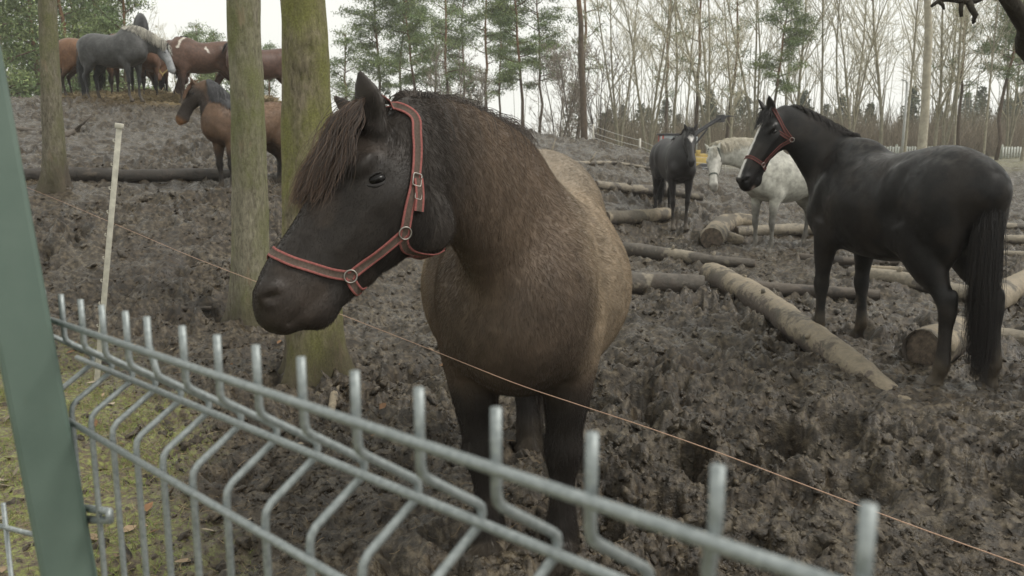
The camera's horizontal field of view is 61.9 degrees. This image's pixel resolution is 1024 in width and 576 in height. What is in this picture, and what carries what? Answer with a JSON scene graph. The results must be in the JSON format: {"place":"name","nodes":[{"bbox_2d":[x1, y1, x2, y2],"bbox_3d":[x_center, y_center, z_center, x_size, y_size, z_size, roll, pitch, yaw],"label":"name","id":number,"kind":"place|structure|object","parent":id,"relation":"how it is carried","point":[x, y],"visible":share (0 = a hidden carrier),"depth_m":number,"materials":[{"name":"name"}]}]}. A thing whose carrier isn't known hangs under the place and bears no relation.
{"place":"outdoors","nodes":[
{"label":"outdoors","id":0,"kind":"place"},
{"bbox_2d":[0,340,288,575],"label":"grass","id":1,"kind":"structure","parent":0,"point":[1,390],"depth_m":4.13,"materials":[{"name":"plant"}]},
{"bbox_2d":[0,95,1023,575],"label":"ground","id":2,"kind":"structure","parent":0,"point":[154,135],"depth_m":5.28,"materials":[{"name":"brown soil"}]},
{"bbox_2d":[1,0,39,97],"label":"pine tree","id":3,"kind":"object","parent":2,"relation":"on","point":[21,34],"visible":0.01,"depth_m":43.99,"materials":[{"name":"green plant"}]},
{"bbox_2d":[0,0,67,97],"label":"pine tree","id":4,"kind":"object","parent":2,"relation":"on","point":[18,83],"visible":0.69,"depth_m":32.81,"materials":[{"name":"green plant"}]},
{"bbox_2d":[35,0,72,193],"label":"tree","id":5,"kind":"object","parent":2,"relation":"on","point":[54,176],"visible":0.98,"depth_m":9.98,"materials":[{"name":"grey plant"}]},
{"bbox_2d":[16,114,92,136],"bbox_3d":[-7.545,-2.768,14.648,1.206,0.432,1.492,4,11,24],"label":"branch","id":6,"kind":"object","parent":2,"relation":"on","point":[68,133],"visible":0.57,"depth_m":14.20,"materials":[{"name":"wood"}]},
{"bbox_2d":[0,0,109,97],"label":"pine tree","id":7,"kind":"object","parent":2,"relation":"on","point":[36,67],"visible":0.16,"depth_m":36.44,"materials":[{"name":"green plant"}]},
{"bbox_2d":[0,44,113,575],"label":"fence post","id":8,"kind":"object","parent":2,"relation":"on","point":[58,509],"visible":1,"depth_m":0.70,"materials":[{"name":"metal"}]},
{"bbox_2d":[0,502,32,575],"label":"fence","id":9,"kind":"object","parent":8,"relation":"attached to","point":[5,527],"visible":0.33,"depth_m":0.86,"materials":[{"name":"metal"}]},
{"bbox_2d":[45,289,877,575],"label":"fence","id":10,"kind":"object","parent":8,"relation":"attached to","point":[712,542],"visible":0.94,"depth_m":0.45,"materials":[{"name":"metal"}]},
{"bbox_2d":[2,0,120,92],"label":"pine tree","id":11,"kind":"object","parent":2,"relation":"on","point":[63,24],"visible":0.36,"depth_m":33.74,"materials":[{"name":"green plant"}]},
{"bbox_2d":[23,0,120,91],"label":"pine tree","id":12,"kind":"object","parent":2,"relation":"on","point":[72,2],"visible":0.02,"depth_m":43.58,"materials":[{"name":"green plant"}]},
{"bbox_2d":[32,0,125,91],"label":"pine tree","id":13,"kind":"object","parent":2,"relation":"on","point":[93,2],"visible":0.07,"depth_m":36.48,"materials":[{"name":"green plant"}]},
{"bbox_2d":[59,34,152,95],"bbox_3d":[-9.751,-5.430,21.050,1.449,1.655,2.510,8,13,39],"label":"horse","id":14,"kind":"object","parent":2,"relation":"on","point":[67,51],"visible":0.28,"depth_m":20.37},
{"bbox_2d":[94,123,123,380],"bbox_3d":[-2.580,-0.168,5.451,0.336,1.741,0.032,0,10,0],"label":"fence stake","id":15,"kind":"object","parent":2,"relation":"on","point":[119,127],"visible":0.9,"depth_m":5.40,"materials":[{"name":"white plastic"}]},
{"bbox_2d":[27,187,1023,565],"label":"electric wire","id":16,"kind":"object","parent":15,"relation":"attached to","point":[635,423],"visible":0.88,"depth_m":2.20,"materials":[{"name":"brown metal"}]},
{"bbox_2d":[72,0,147,91],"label":"pine tree","id":17,"kind":"object","parent":2,"relation":"on","point":[122,72],"depth_m":43.28,"materials":[{"name":"green plant"}]},
{"bbox_2d":[75,0,155,90],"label":"pine tree","id":18,"kind":"object","parent":2,"relation":"on","point":[124,10],"visible":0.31,"depth_m":33.59,"materials":[{"name":"green plant"}]},
{"bbox_2d":[93,13,148,91],"bbox_3d":[-9.934,-5.813,21.623,1.287,2.232,2.821,-6,11,-29],"label":"horse","id":19,"kind":"object","parent":2,"relation":"on","point":[140,19],"visible":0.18,"depth_m":20.83},
{"bbox_2d":[62,87,180,102],"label":"hay","id":20,"kind":"object","parent":2,"relation":"on","point":[150,94],"depth_m":20.52},
{"bbox_2d":[76,24,175,101],"bbox_3d":[-8.958,-5.131,19.697,2.386,1.688,0.783,2,10,9],"label":"horse","id":21,"kind":"object","parent":2,"relation":"on","point":[126,48],"visible":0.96,"depth_m":19.47},
{"bbox_2d":[23,167,229,182],"bbox_3d":[-4.844,-1.453,10.944,2.724,0.200,0.255,-2,10,-12],"label":"log","id":22,"kind":"object","parent":2,"relation":"on","point":[134,175],"visible":0.62,"depth_m":10.87,"materials":[{"name":"brown wood"}]},
{"bbox_2d":[126,1,182,91],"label":"bare tree","id":23,"kind":"object","parent":2,"relation":"on","point":[156,27],"visible":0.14,"depth_m":43.79,"materials":[{"name":"plant"}]},
{"bbox_2d":[141,53,168,94],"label":"horse","id":24,"kind":"object","parent":2,"relation":"on","point":[154,65],"visible":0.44,"depth_m":20.66},
{"bbox_2d":[167,36,229,103],"bbox_3d":[-7.431,-5.139,20.356,1.838,1.616,1.251,1,10,5],"label":"horse","id":25,"kind":"object","parent":2,"relation":"on","point":[189,55],"visible":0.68,"depth_m":19.99},
{"bbox_2d":[171,20,229,88],"bbox_3d":[-18.407,-11.863,50.791,4.185,8.152,4.829,1,10,3],"label":"pine tree","id":26,"kind":"object","parent":2,"relation":"on","point":[197,27],"visible":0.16,"depth_m":50.06,"materials":[{"name":"green plant"}]},
{"bbox_2d":[192,28,229,93],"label":"pine tree","id":27,"kind":"object","parent":2,"relation":"on","point":[212,38],"visible":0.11,"depth_m":47.90,"materials":[{"name":"green plant"}]},
{"bbox_2d":[175,77,281,192],"bbox_3d":[-3.347,-1.901,10.685,0.611,1.419,1.532,8,13,37],"label":"horse","id":28,"kind":"object","parent":2,"relation":"on","point":[210,98],"visible":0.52,"depth_m":10.26},
{"bbox_2d":[220,0,268,327],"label":"tree","id":29,"kind":"object","parent":2,"relation":"on","point":[249,224],"visible":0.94,"depth_m":6.87,"materials":[{"name":"brown plant"}]},
{"bbox_2d":[214,43,281,84],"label":"horse","id":30,"kind":"object","parent":2,"relation":"on","point":[272,63],"visible":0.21,"depth_m":19.99},
{"bbox_2d":[0,340,529,572],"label":"fallen leaves","id":31,"kind":"object","parent":2,"relation":"on","point":[148,506],"visible":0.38,"depth_m":3.67,"materials":[{"name":"brown plant"}]},
{"bbox_2d":[261,40,281,99],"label":"pine tree","id":32,"kind":"object","parent":2,"relation":"on","point":[268,87],"visible":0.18,"depth_m":52.55,"materials":[{"name":"green plant"}]},
{"bbox_2d":[277,0,355,387],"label":"tree","id":33,"kind":"object","parent":2,"relation":"on","point":[306,98],"visible":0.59,"depth_m":5.29,"materials":[{"name":"green plant"}]},
{"bbox_2d":[328,385,338,419],"bbox_3d":[-1.091,0.669,5.226,0.059,0.059,0.738,-2,10,-10],"label":"branch","id":34,"kind":"object","parent":2,"relation":"on","point":[333,398],"visible":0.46,"depth_m":5.12,"materials":[{"name":"beige wood"}]},
{"bbox_2d":[329,25,374,109],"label":"pine tree","id":35,"kind":"object","parent":2,"relation":"on","point":[345,87],"visible":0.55,"depth_m":50.31,"materials":[{"name":"green plant"}]},
{"bbox_2d":[331,0,403,90],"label":"pine tree","id":36,"kind":"object","parent":2,"relation":"on","point":[374,22],"visible":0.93,"depth_m":44.84,"materials":[{"name":"green plant"}]},
{"bbox_2d":[366,0,437,90],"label":"pine tree","id":37,"kind":"object","parent":2,"relation":"on","point":[391,50],"visible":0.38,"depth_m":53.33,"materials":[{"name":"green plant"}]},
{"bbox_2d":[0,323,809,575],"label":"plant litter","id":38,"kind":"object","parent":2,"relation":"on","point":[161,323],"depth_m":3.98,"materials":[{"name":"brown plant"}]},
{"bbox_2d":[363,0,454,88],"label":"pine tree","id":39,"kind":"object","parent":2,"relation":"on","point":[406,7],"visible":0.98,"depth_m":43.95,"materials":[{"name":"green plant"}]},
{"bbox_2d":[407,13,473,98],"bbox_3d":[-5.203,-13.996,58.354,6.392,9.727,4.244,5,11,26],"label":"pine tree","id":40,"kind":"object","parent":2,"relation":"on","point":[436,19],"visible":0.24,"depth_m":57.90,"materials":[{"name":"green plant"}]},
{"bbox_2d":[252,70,632,575],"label":"horse","id":41,"kind":"object","parent":2,"relation":"on","point":[503,227],"visible":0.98,"depth_m":2.73},
{"bbox_2d":[412,30,477,98],"bbox_3d":[-2.928,-9.120,40.838,3.502,6.200,3.132,-9,13,-40],"label":"bare tree","id":42,"kind":"object","parent":2,"relation":"on","point":[438,76],"visible":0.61,"depth_m":41.01,"materials":[{"name":"brown wood"}]},
{"bbox_2d":[422,0,478,93],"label":"pine tree","id":43,"kind":"object","parent":2,"relation":"on","point":[446,19],"visible":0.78,"depth_m":47.74,"materials":[{"name":"green plant"}]},
{"bbox_2d":[427,0,487,97],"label":"pine tree","id":44,"kind":"object","parent":2,"relation":"on","point":[466,21],"visible":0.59,"depth_m":53.54,"materials":[{"name":"green plant"}]},
{"bbox_2d":[447,0,508,106],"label":"pine tree","id":45,"kind":"object","parent":2,"relation":"on","point":[486,42],"visible":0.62,"depth_m":45.93,"materials":[{"name":"green plant"}]},
{"bbox_2d":[461,63,497,111],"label":"bare tree","id":46,"kind":"object","parent":2,"relation":"on","point":[481,85],"visible":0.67,"depth_m":40.42,"materials":[{"name":"plant"}]},
{"bbox_2d":[478,0,532,114],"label":"pine tree","id":47,"kind":"object","parent":2,"relation":"on","point":[502,85],"visible":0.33,"depth_m":56.48,"materials":[{"name":"green plant"}]},
{"bbox_2d":[470,0,565,127],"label":"pine tree","id":48,"kind":"object","parent":2,"relation":"on","point":[507,12],"visible":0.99,"depth_m":42.40,"materials":[{"name":"green plant"}]},
{"bbox_2d":[20,71,1023,140],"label":"evergreens","id":49,"kind":"object","parent":2,"relation":"on","point":[802,98],"visible":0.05,"depth_m":75.35,"materials":[{"name":"green plant"}]},
{"bbox_2d":[493,0,577,134],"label":"pine tree","id":50,"kind":"object","parent":2,"relation":"on","point":[545,23],"visible":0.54,"depth_m":46.16,"materials":[{"name":"green plant"}]},
{"bbox_2d":[526,30,601,136],"bbox_3d":[2.198,-8.639,38.532,3.394,5.958,3.007,4,11,21],"label":"bare tree","id":51,"kind":"object","parent":2,"relation":"on","point":[570,109],"visible":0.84,"depth_m":38.81,"materials":[{"name":"brown plant"}]},
{"bbox_2d":[540,34,610,138],"bbox_3d":[3.006,-8.954,40.724,2.346,5.914,3.656,-6,12,-32],"label":"bare tree","id":52,"kind":"object","parent":2,"relation":"on","point":[550,67],"visible":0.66,"depth_m":40.82,"materials":[{"name":"brown plant"}]},
{"bbox_2d":[576,0,587,138],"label":"trunk","id":53,"kind":"object","parent":2,"relation":"on","point":[583,114],"visible":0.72,"depth_m":34.95,"materials":[{"name":"plant"}]},
{"bbox_2d":[553,0,616,138],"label":"pine tree","id":54,"kind":"object","parent":2,"relation":"on","point":[576,60],"visible":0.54,"depth_m":47.92,"materials":[{"name":"green plant"}]},
{"bbox_2d":[561,19,634,141],"bbox_3d":[4.515,-10.549,45.374,4.172,7.441,3.757,-1,10,-3],"label":"bare tree","id":55,"kind":"object","parent":2,"relation":"on","point":[590,109],"visible":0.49,"depth_m":44.95,"materials":[{"name":"plant"}]},
{"bbox_2d":[172,5,1023,134],"label":"far wood","id":56,"kind":"object","parent":2,"relation":"on","point":[764,95],"depth_m":81.00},
{"bbox_2d":[551,139,649,169],"bbox_3d":[1.647,-2.657,17.098,3.099,0.648,0.768,-5,11,-28],"label":"branch","id":57,"kind":"object","parent":2,"relation":"on","point":[590,162],"visible":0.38,"depth_m":17.44,"materials":[{"name":"brown wood"}]},
{"bbox_2d":[549,0,668,145],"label":"bare tree","id":58,"kind":"object","parent":2,"relation":"on","point":[613,105],"visible":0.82,"depth_m":43.52,"materials":[{"name":"grey plant"}]},
{"bbox_2d":[606,207,670,224],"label":"log","id":59,"kind":"object","parent":2,"relation":"on","point":[617,217],"visible":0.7,"depth_m":13.46,"materials":[{"name":"brown wood"}]},
{"bbox_2d":[595,178,703,200],"bbox_3d":[2.401,-1.756,15.253,2.183,0.432,0.470,-3,11,-19],"label":"log","id":60,"kind":"object","parent":2,"relation":"on","point":[635,189],"visible":0.71,"depth_m":15.15,"materials":[{"name":"brown wood"}]},
{"bbox_2d":[590,0,714,152],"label":"bare tree","id":61,"kind":"object","parent":2,"relation":"on","point":[652,129],"visible":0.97,"depth_m":41.42,"materials":[{"name":"plant"}]},
{"bbox_2d":[619,0,710,132],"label":"bare tree","id":62,"kind":"object","parent":2,"relation":"on","point":[675,101],"visible":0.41,"depth_m":50.00,"materials":[{"name":"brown wood"}]},
{"bbox_2d":[592,124,738,172],"bbox_3d":[8.889,-5.055,31.712,17.819,1.865,0.399,-9,13,-42],"label":"electric fence","id":63,"kind":"object","parent":2,"relation":"on","point":[724,167],"visible":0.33,"depth_m":27.24,"materials":[{"name":"white plastic"}]},
{"bbox_2d":[631,272,704,293],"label":"log","id":64,"kind":"object","parent":2,"relation":"on","point":[664,282],"visible":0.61,"depth_m":8.87,"materials":[{"name":"brown wood"}]},
{"bbox_2d":[645,0,694,132],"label":"pine tree","id":65,"kind":"object","parent":2,"relation":"on","point":[666,103],"visible":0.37,"depth_m":56.84,"materials":[{"name":"green plant"}]},
{"bbox_2d":[649,123,697,230],"bbox_3d":[2.639,-1.808,13.869,0.532,1.687,1.955,-1,10,-4],"label":"horse","id":66,"kind":"object","parent":2,"relation":"on","point":[672,162],"visible":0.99,"depth_m":13.46},
{"bbox_2d":[652,0,723,125],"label":"bare tree","id":67,"kind":"object","parent":2,"relation":"on","point":[691,47],"visible":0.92,"depth_m":40.60,"materials":[{"name":"brown wood"}]},
{"bbox_2d":[623,242,755,267],"bbox_3d":[2.218,-0.443,11.089,1.927,0.235,0.295,8,13,38],"label":"log","id":68,"kind":"object","parent":2,"relation":"on","point":[652,252],"visible":0.73,"depth_m":10.96,"materials":[{"name":"brown wood"}]},
{"bbox_2d":[615,0,771,145],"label":"bare tree","id":69,"kind":"object","parent":2,"relation":"on","point":[707,133],"visible":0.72,"depth_m":42.97,"materials":[{"name":"plant"}]},
{"bbox_2d":[656,115,732,169],"bbox_3d":[6.947,-5.303,32.574,2.781,2.560,1.460,0,10,0],"label":"loader","id":70,"kind":"object","parent":2,"relation":"on","point":[700,160],"visible":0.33,"depth_m":32.11,"materials":[{"name":"yellow paint"}]},
{"bbox_2d":[666,0,726,153],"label":"pine tree","id":71,"kind":"object","parent":2,"relation":"on","point":[705,20],"visible":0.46,"depth_m":45.03,"materials":[{"name":"green plant"}]},
{"bbox_2d":[684,0,762,137],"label":"bare tree","id":72,"kind":"object","parent":2,"relation":"on","point":[739,93],"visible":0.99,"depth_m":39.81,"materials":[{"name":"brown wood"}]},
{"bbox_2d":[700,213,751,247],"bbox_3d":[3.380,-0.915,13.388,0.626,0.412,2.125,4,11,23],"label":"log","id":73,"kind":"object","parent":2,"relation":"on","point":[717,230],"visible":0.82,"depth_m":12.88,"materials":[{"name":"brown wood"}]},
{"bbox_2d":[715,0,758,137],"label":"pine tree","id":74,"kind":"object","parent":2,"relation":"on","point":[725,89],"visible":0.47,"depth_m":48.36,"materials":[{"name":"green plant"}]},
{"bbox_2d":[666,0,824,137],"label":"bare tree","id":75,"kind":"object","parent":2,"relation":"on","point":[755,100],"visible":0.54,"depth_m":45.47,"materials":[{"name":"plant"}]},
{"bbox_2d":[704,137,808,253],"bbox_3d":[3.669,-1.276,12.084,2.476,1.613,0.618,-6,12,-31],"label":"horse","id":76,"kind":"object","parent":2,"relation":"on","point":[783,180],"visible":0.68,"depth_m":11.76},
{"bbox_2d":[510,102,1023,156],"label":"undergrowth","id":77,"kind":"object","parent":2,"relation":"on","point":[973,141],"depth_m":53.01,"materials":[{"name":"brown plant"}]},
{"bbox_2d":[733,223,812,235],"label":"log","id":78,"kind":"object","parent":2,"relation":"on","point":[796,229],"visible":0.51,"depth_m":13.62,"materials":[{"name":"brown wood"}]},
{"bbox_2d":[740,0,824,104],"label":"pine tree","id":79,"kind":"object","parent":2,"relation":"on","point":[798,23],"visible":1,"depth_m":42.30,"materials":[{"name":"green plant"}]},
{"bbox_2d":[761,0,830,150],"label":"tree","id":80,"kind":"object","parent":2,"relation":"on","point":[786,98],"visible":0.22,"depth_m":48.24,"materials":[{"name":"plant"}]},
{"bbox_2d":[699,262,910,399],"bbox_3d":[2.342,0.331,7.308,0.304,0.487,4.522,-1,10,-3],"label":"log","id":81,"kind":"object","parent":2,"relation":"on","point":[793,323],"visible":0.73,"depth_m":6.86,"materials":[{"name":"brown wood"}]},
{"bbox_2d":[753,0,858,106],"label":"bare tree","id":82,"kind":"object","parent":2,"relation":"on","point":[801,57],"visible":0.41,"depth_m":45.58,"materials":[{"name":"brown wood"}]},
{"bbox_2d":[591,82,1023,152],"label":"tree line","id":83,"kind":"object","parent":2,"relation":"on","point":[690,115],"depth_m":58.17,"materials":[{"name":"plant"}]},
{"bbox_2d":[780,0,851,115],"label":"bare tree","id":84,"kind":"object","parent":2,"relation":"on","point":[822,64],"visible":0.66,"depth_m":43.90,"materials":[{"name":"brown wood"}]},
{"bbox_2d":[754,280,879,299],"bbox_3d":[2.871,0.014,8.713,1.635,0.156,0.311,5,11,25],"label":"log","id":85,"kind":"object","parent":2,"relation":"on","point":[788,289],"visible":0.41,"depth_m":8.59,"materials":[{"name":"brown wood"}]},
{"bbox_2d":[789,253,900,265],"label":"log","id":86,"kind":"object","parent":2,"relation":"on","point":[843,260],"visible":0.34,"depth_m":10.79,"materials":[{"name":"brown wood"}]},
{"bbox_2d":[794,0,905,131],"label":"bare tree","id":87,"kind":"object","parent":2,"relation":"on","point":[843,47],"visible":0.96,"depth_m":42.47,"materials":[{"name":"brown wood"}]},
{"bbox_2d":[828,0,917,120],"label":"bare tree","id":88,"kind":"object","parent":2,"relation":"on","point":[857,91],"visible":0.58,"depth_m":57.89,"materials":[{"name":"brown wood"}]},
{"bbox_2d":[736,95,1012,388],"bbox_3d":[2.671,-0.432,6.266,0.908,1.990,2.115,-6,12,-29],"label":"horse","id":89,"kind":"object","parent":2,"relation":"on","point":[929,217],"visible":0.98,"depth_m":5.61},
{"bbox_2d":[826,0,922,144],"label":"bare tree","id":90,"kind":"object","parent":2,"relation":"on","point":[879,96],"visible":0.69,"depth_m":43.98,"materials":[{"name":"grey plant"}]},
{"bbox_2d":[901,79,908,152],"bbox_3d":[18.828,-7.974,41.196,0.444,4.100,0.143,-3,11,-18],"label":"pole","id":91,"kind":"object","parent":2,"relation":"on","point":[904,119],"visible":0.82,"depth_m":41.15,"materials":[{"name":"paint"}]},
{"bbox_2d":[846,266,968,301],"bbox_3d":[4.288,-0.071,9.009,0.341,0.231,1.737,-5,11,-25],"label":"log","id":92,"kind":"object","parent":2,"relation":"on","point":[897,275],"visible":0.42,"depth_m":9.26,"materials":[{"name":"brown wood"}]},
{"bbox_2d":[869,0,957,151],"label":"bare tree","id":93,"kind":"object","parent":2,"relation":"on","point":[916,10],"visible":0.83,"depth_m":38.87,"materials":[{"name":"plant"}]},
{"bbox_2d":[917,0,932,149],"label":"bare tree","id":94,"kind":"object","parent":2,"relation":"on","point":[924,109],"visible":0.8,"depth_m":29.13,"materials":[{"name":"brown wood"}]},
{"bbox_2d":[885,0,979,98],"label":"bare tree","id":95,"kind":"object","parent":2,"relation":"on","point":[916,57],"visible":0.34,"depth_m":57.18,"materials":[{"name":"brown wood"}]},
{"bbox_2d":[901,314,968,365],"bbox_3d":[3.255,0.389,6.392,0.341,0.325,1.030,10,14,43],"label":"log","id":96,"kind":"object","parent":2,"relation":"on","point":[919,345],"visible":0.5,"depth_m":6.10,"materials":[{"name":"brown wood"}]},
{"bbox_2d":[898,2,980,145],"bbox_3d":[22.459,-12.793,44.139,4.640,12.274,5.908,4,11,22],"label":"bare tree","id":97,"kind":"object","parent":2,"relation":"on","point":[938,106],"visible":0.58,"depth_m":44.38,"materials":[{"name":"plant"}]},
{"bbox_2d":[891,0,998,144],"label":"bare tree","id":98,"kind":"object","parent":2,"relation":"on","point":[960,29],"visible":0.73,"depth_m":40.81,"materials":[{"name":"plant"}]},
{"bbox_2d":[904,0,1011,144],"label":"bare tree","id":99,"kind":"object","parent":2,"relation":"on","point":[945,141],"visible":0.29,"depth_m":48.74,"materials":[{"name":"grey plant"}]},
{"bbox_2d":[931,4,984,145],"bbox_3d":[23.227,-11.827,44.913,3.265,10.132,2.279,6,12,30],"label":"pine tree","id":100,"kind":"object","parent":2,"relation":"on","point":[961,93],"visible":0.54,"depth_m":44.91,"materials":[{"name":"green plant"}]},
{"bbox_2d":[920,0,1017,153],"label":"bare tree","id":101,"kind":"object","parent":2,"relation":"on","point":[997,17],"visible":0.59,"depth_m":41.98,"materials":[{"name":"plant"}]},
{"bbox_2d":[930,0,1023,60],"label":"tree","id":102,"kind":"object","parent":2,"relation":"on","point":[1014,10],"visible":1,"depth_m":4.68,"materials":[{"name":"plant"}]},
{"bbox_2d":[968,3,1023,157],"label":"bare tree","id":103,"kind":"object","parent":2,"relation":"on","point":[1009,135],"visible":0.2,"depth_m":48.80,"materials":[{"name":"brown plant"}]},
{"bbox_2d":[971,0,1023,159],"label":"pine tree","id":104,"kind":"object","parent":2,"relation":"on","point":[1007,57],"visible":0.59,"depth_m":42.79,"materials":[{"name":"green plant"}]},
{"bbox_2d":[985,1,1023,160],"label":"bare tree","id":105,"kind":"object","parent":2,"relation":"on","point":[1022,155],"visible":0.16,"depth_m":43.41,"materials":[{"name":"brown plant"}]},
{"bbox_2d":[990,2,1023,89],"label":"pine tree","id":106,"kind":"object","parent":2,"relation":"on","point":[1019,81],"visible":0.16,"depth_m":45.16,"materials":[{"name":"green plant"}]},
{"bbox_2d":[999,144,1021,158],"bbox_3d":[30.151,-7.576,47.460,5.956,0.800,0.131,0,10,0],"label":"slat fence","id":107,"kind":"object","parent":2,"relation":"on","point":[1008,153],"visible":0.79,"depth_m":47.41,"materials":[{"name":"paint"}]},
{"bbox_2d":[1001,269,1023,309],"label":"log","id":108,"kind":"object","parent":2,"relation":"on","point":[1014,289],"visible":0.51,"depth_m":8.16,"materials":[{"name":"brown wood"}]},
{"bbox_2d":[1001,328,1023,345],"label":"log","id":109,"kind":"object","parent":2,"relation":"on","point":[1016,334],"visible":0.16,"depth_m":6.54,"materials":[{"name":"brown wood"}]},
{"bbox_2d":[1004,235,1023,243],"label":"log","id":110,"kind":"object","parent":2,"relation":"on","point":[1017,239],"visible":0.27,"depth_m":12.97,"materials":[{"name":"brown wood"}]},
{"bbox_2d":[0,0,1023,138],"label":"sky","id":111,"kind":"structure","parent":0,"point":[178,13],"materials":[{"name":"white"}]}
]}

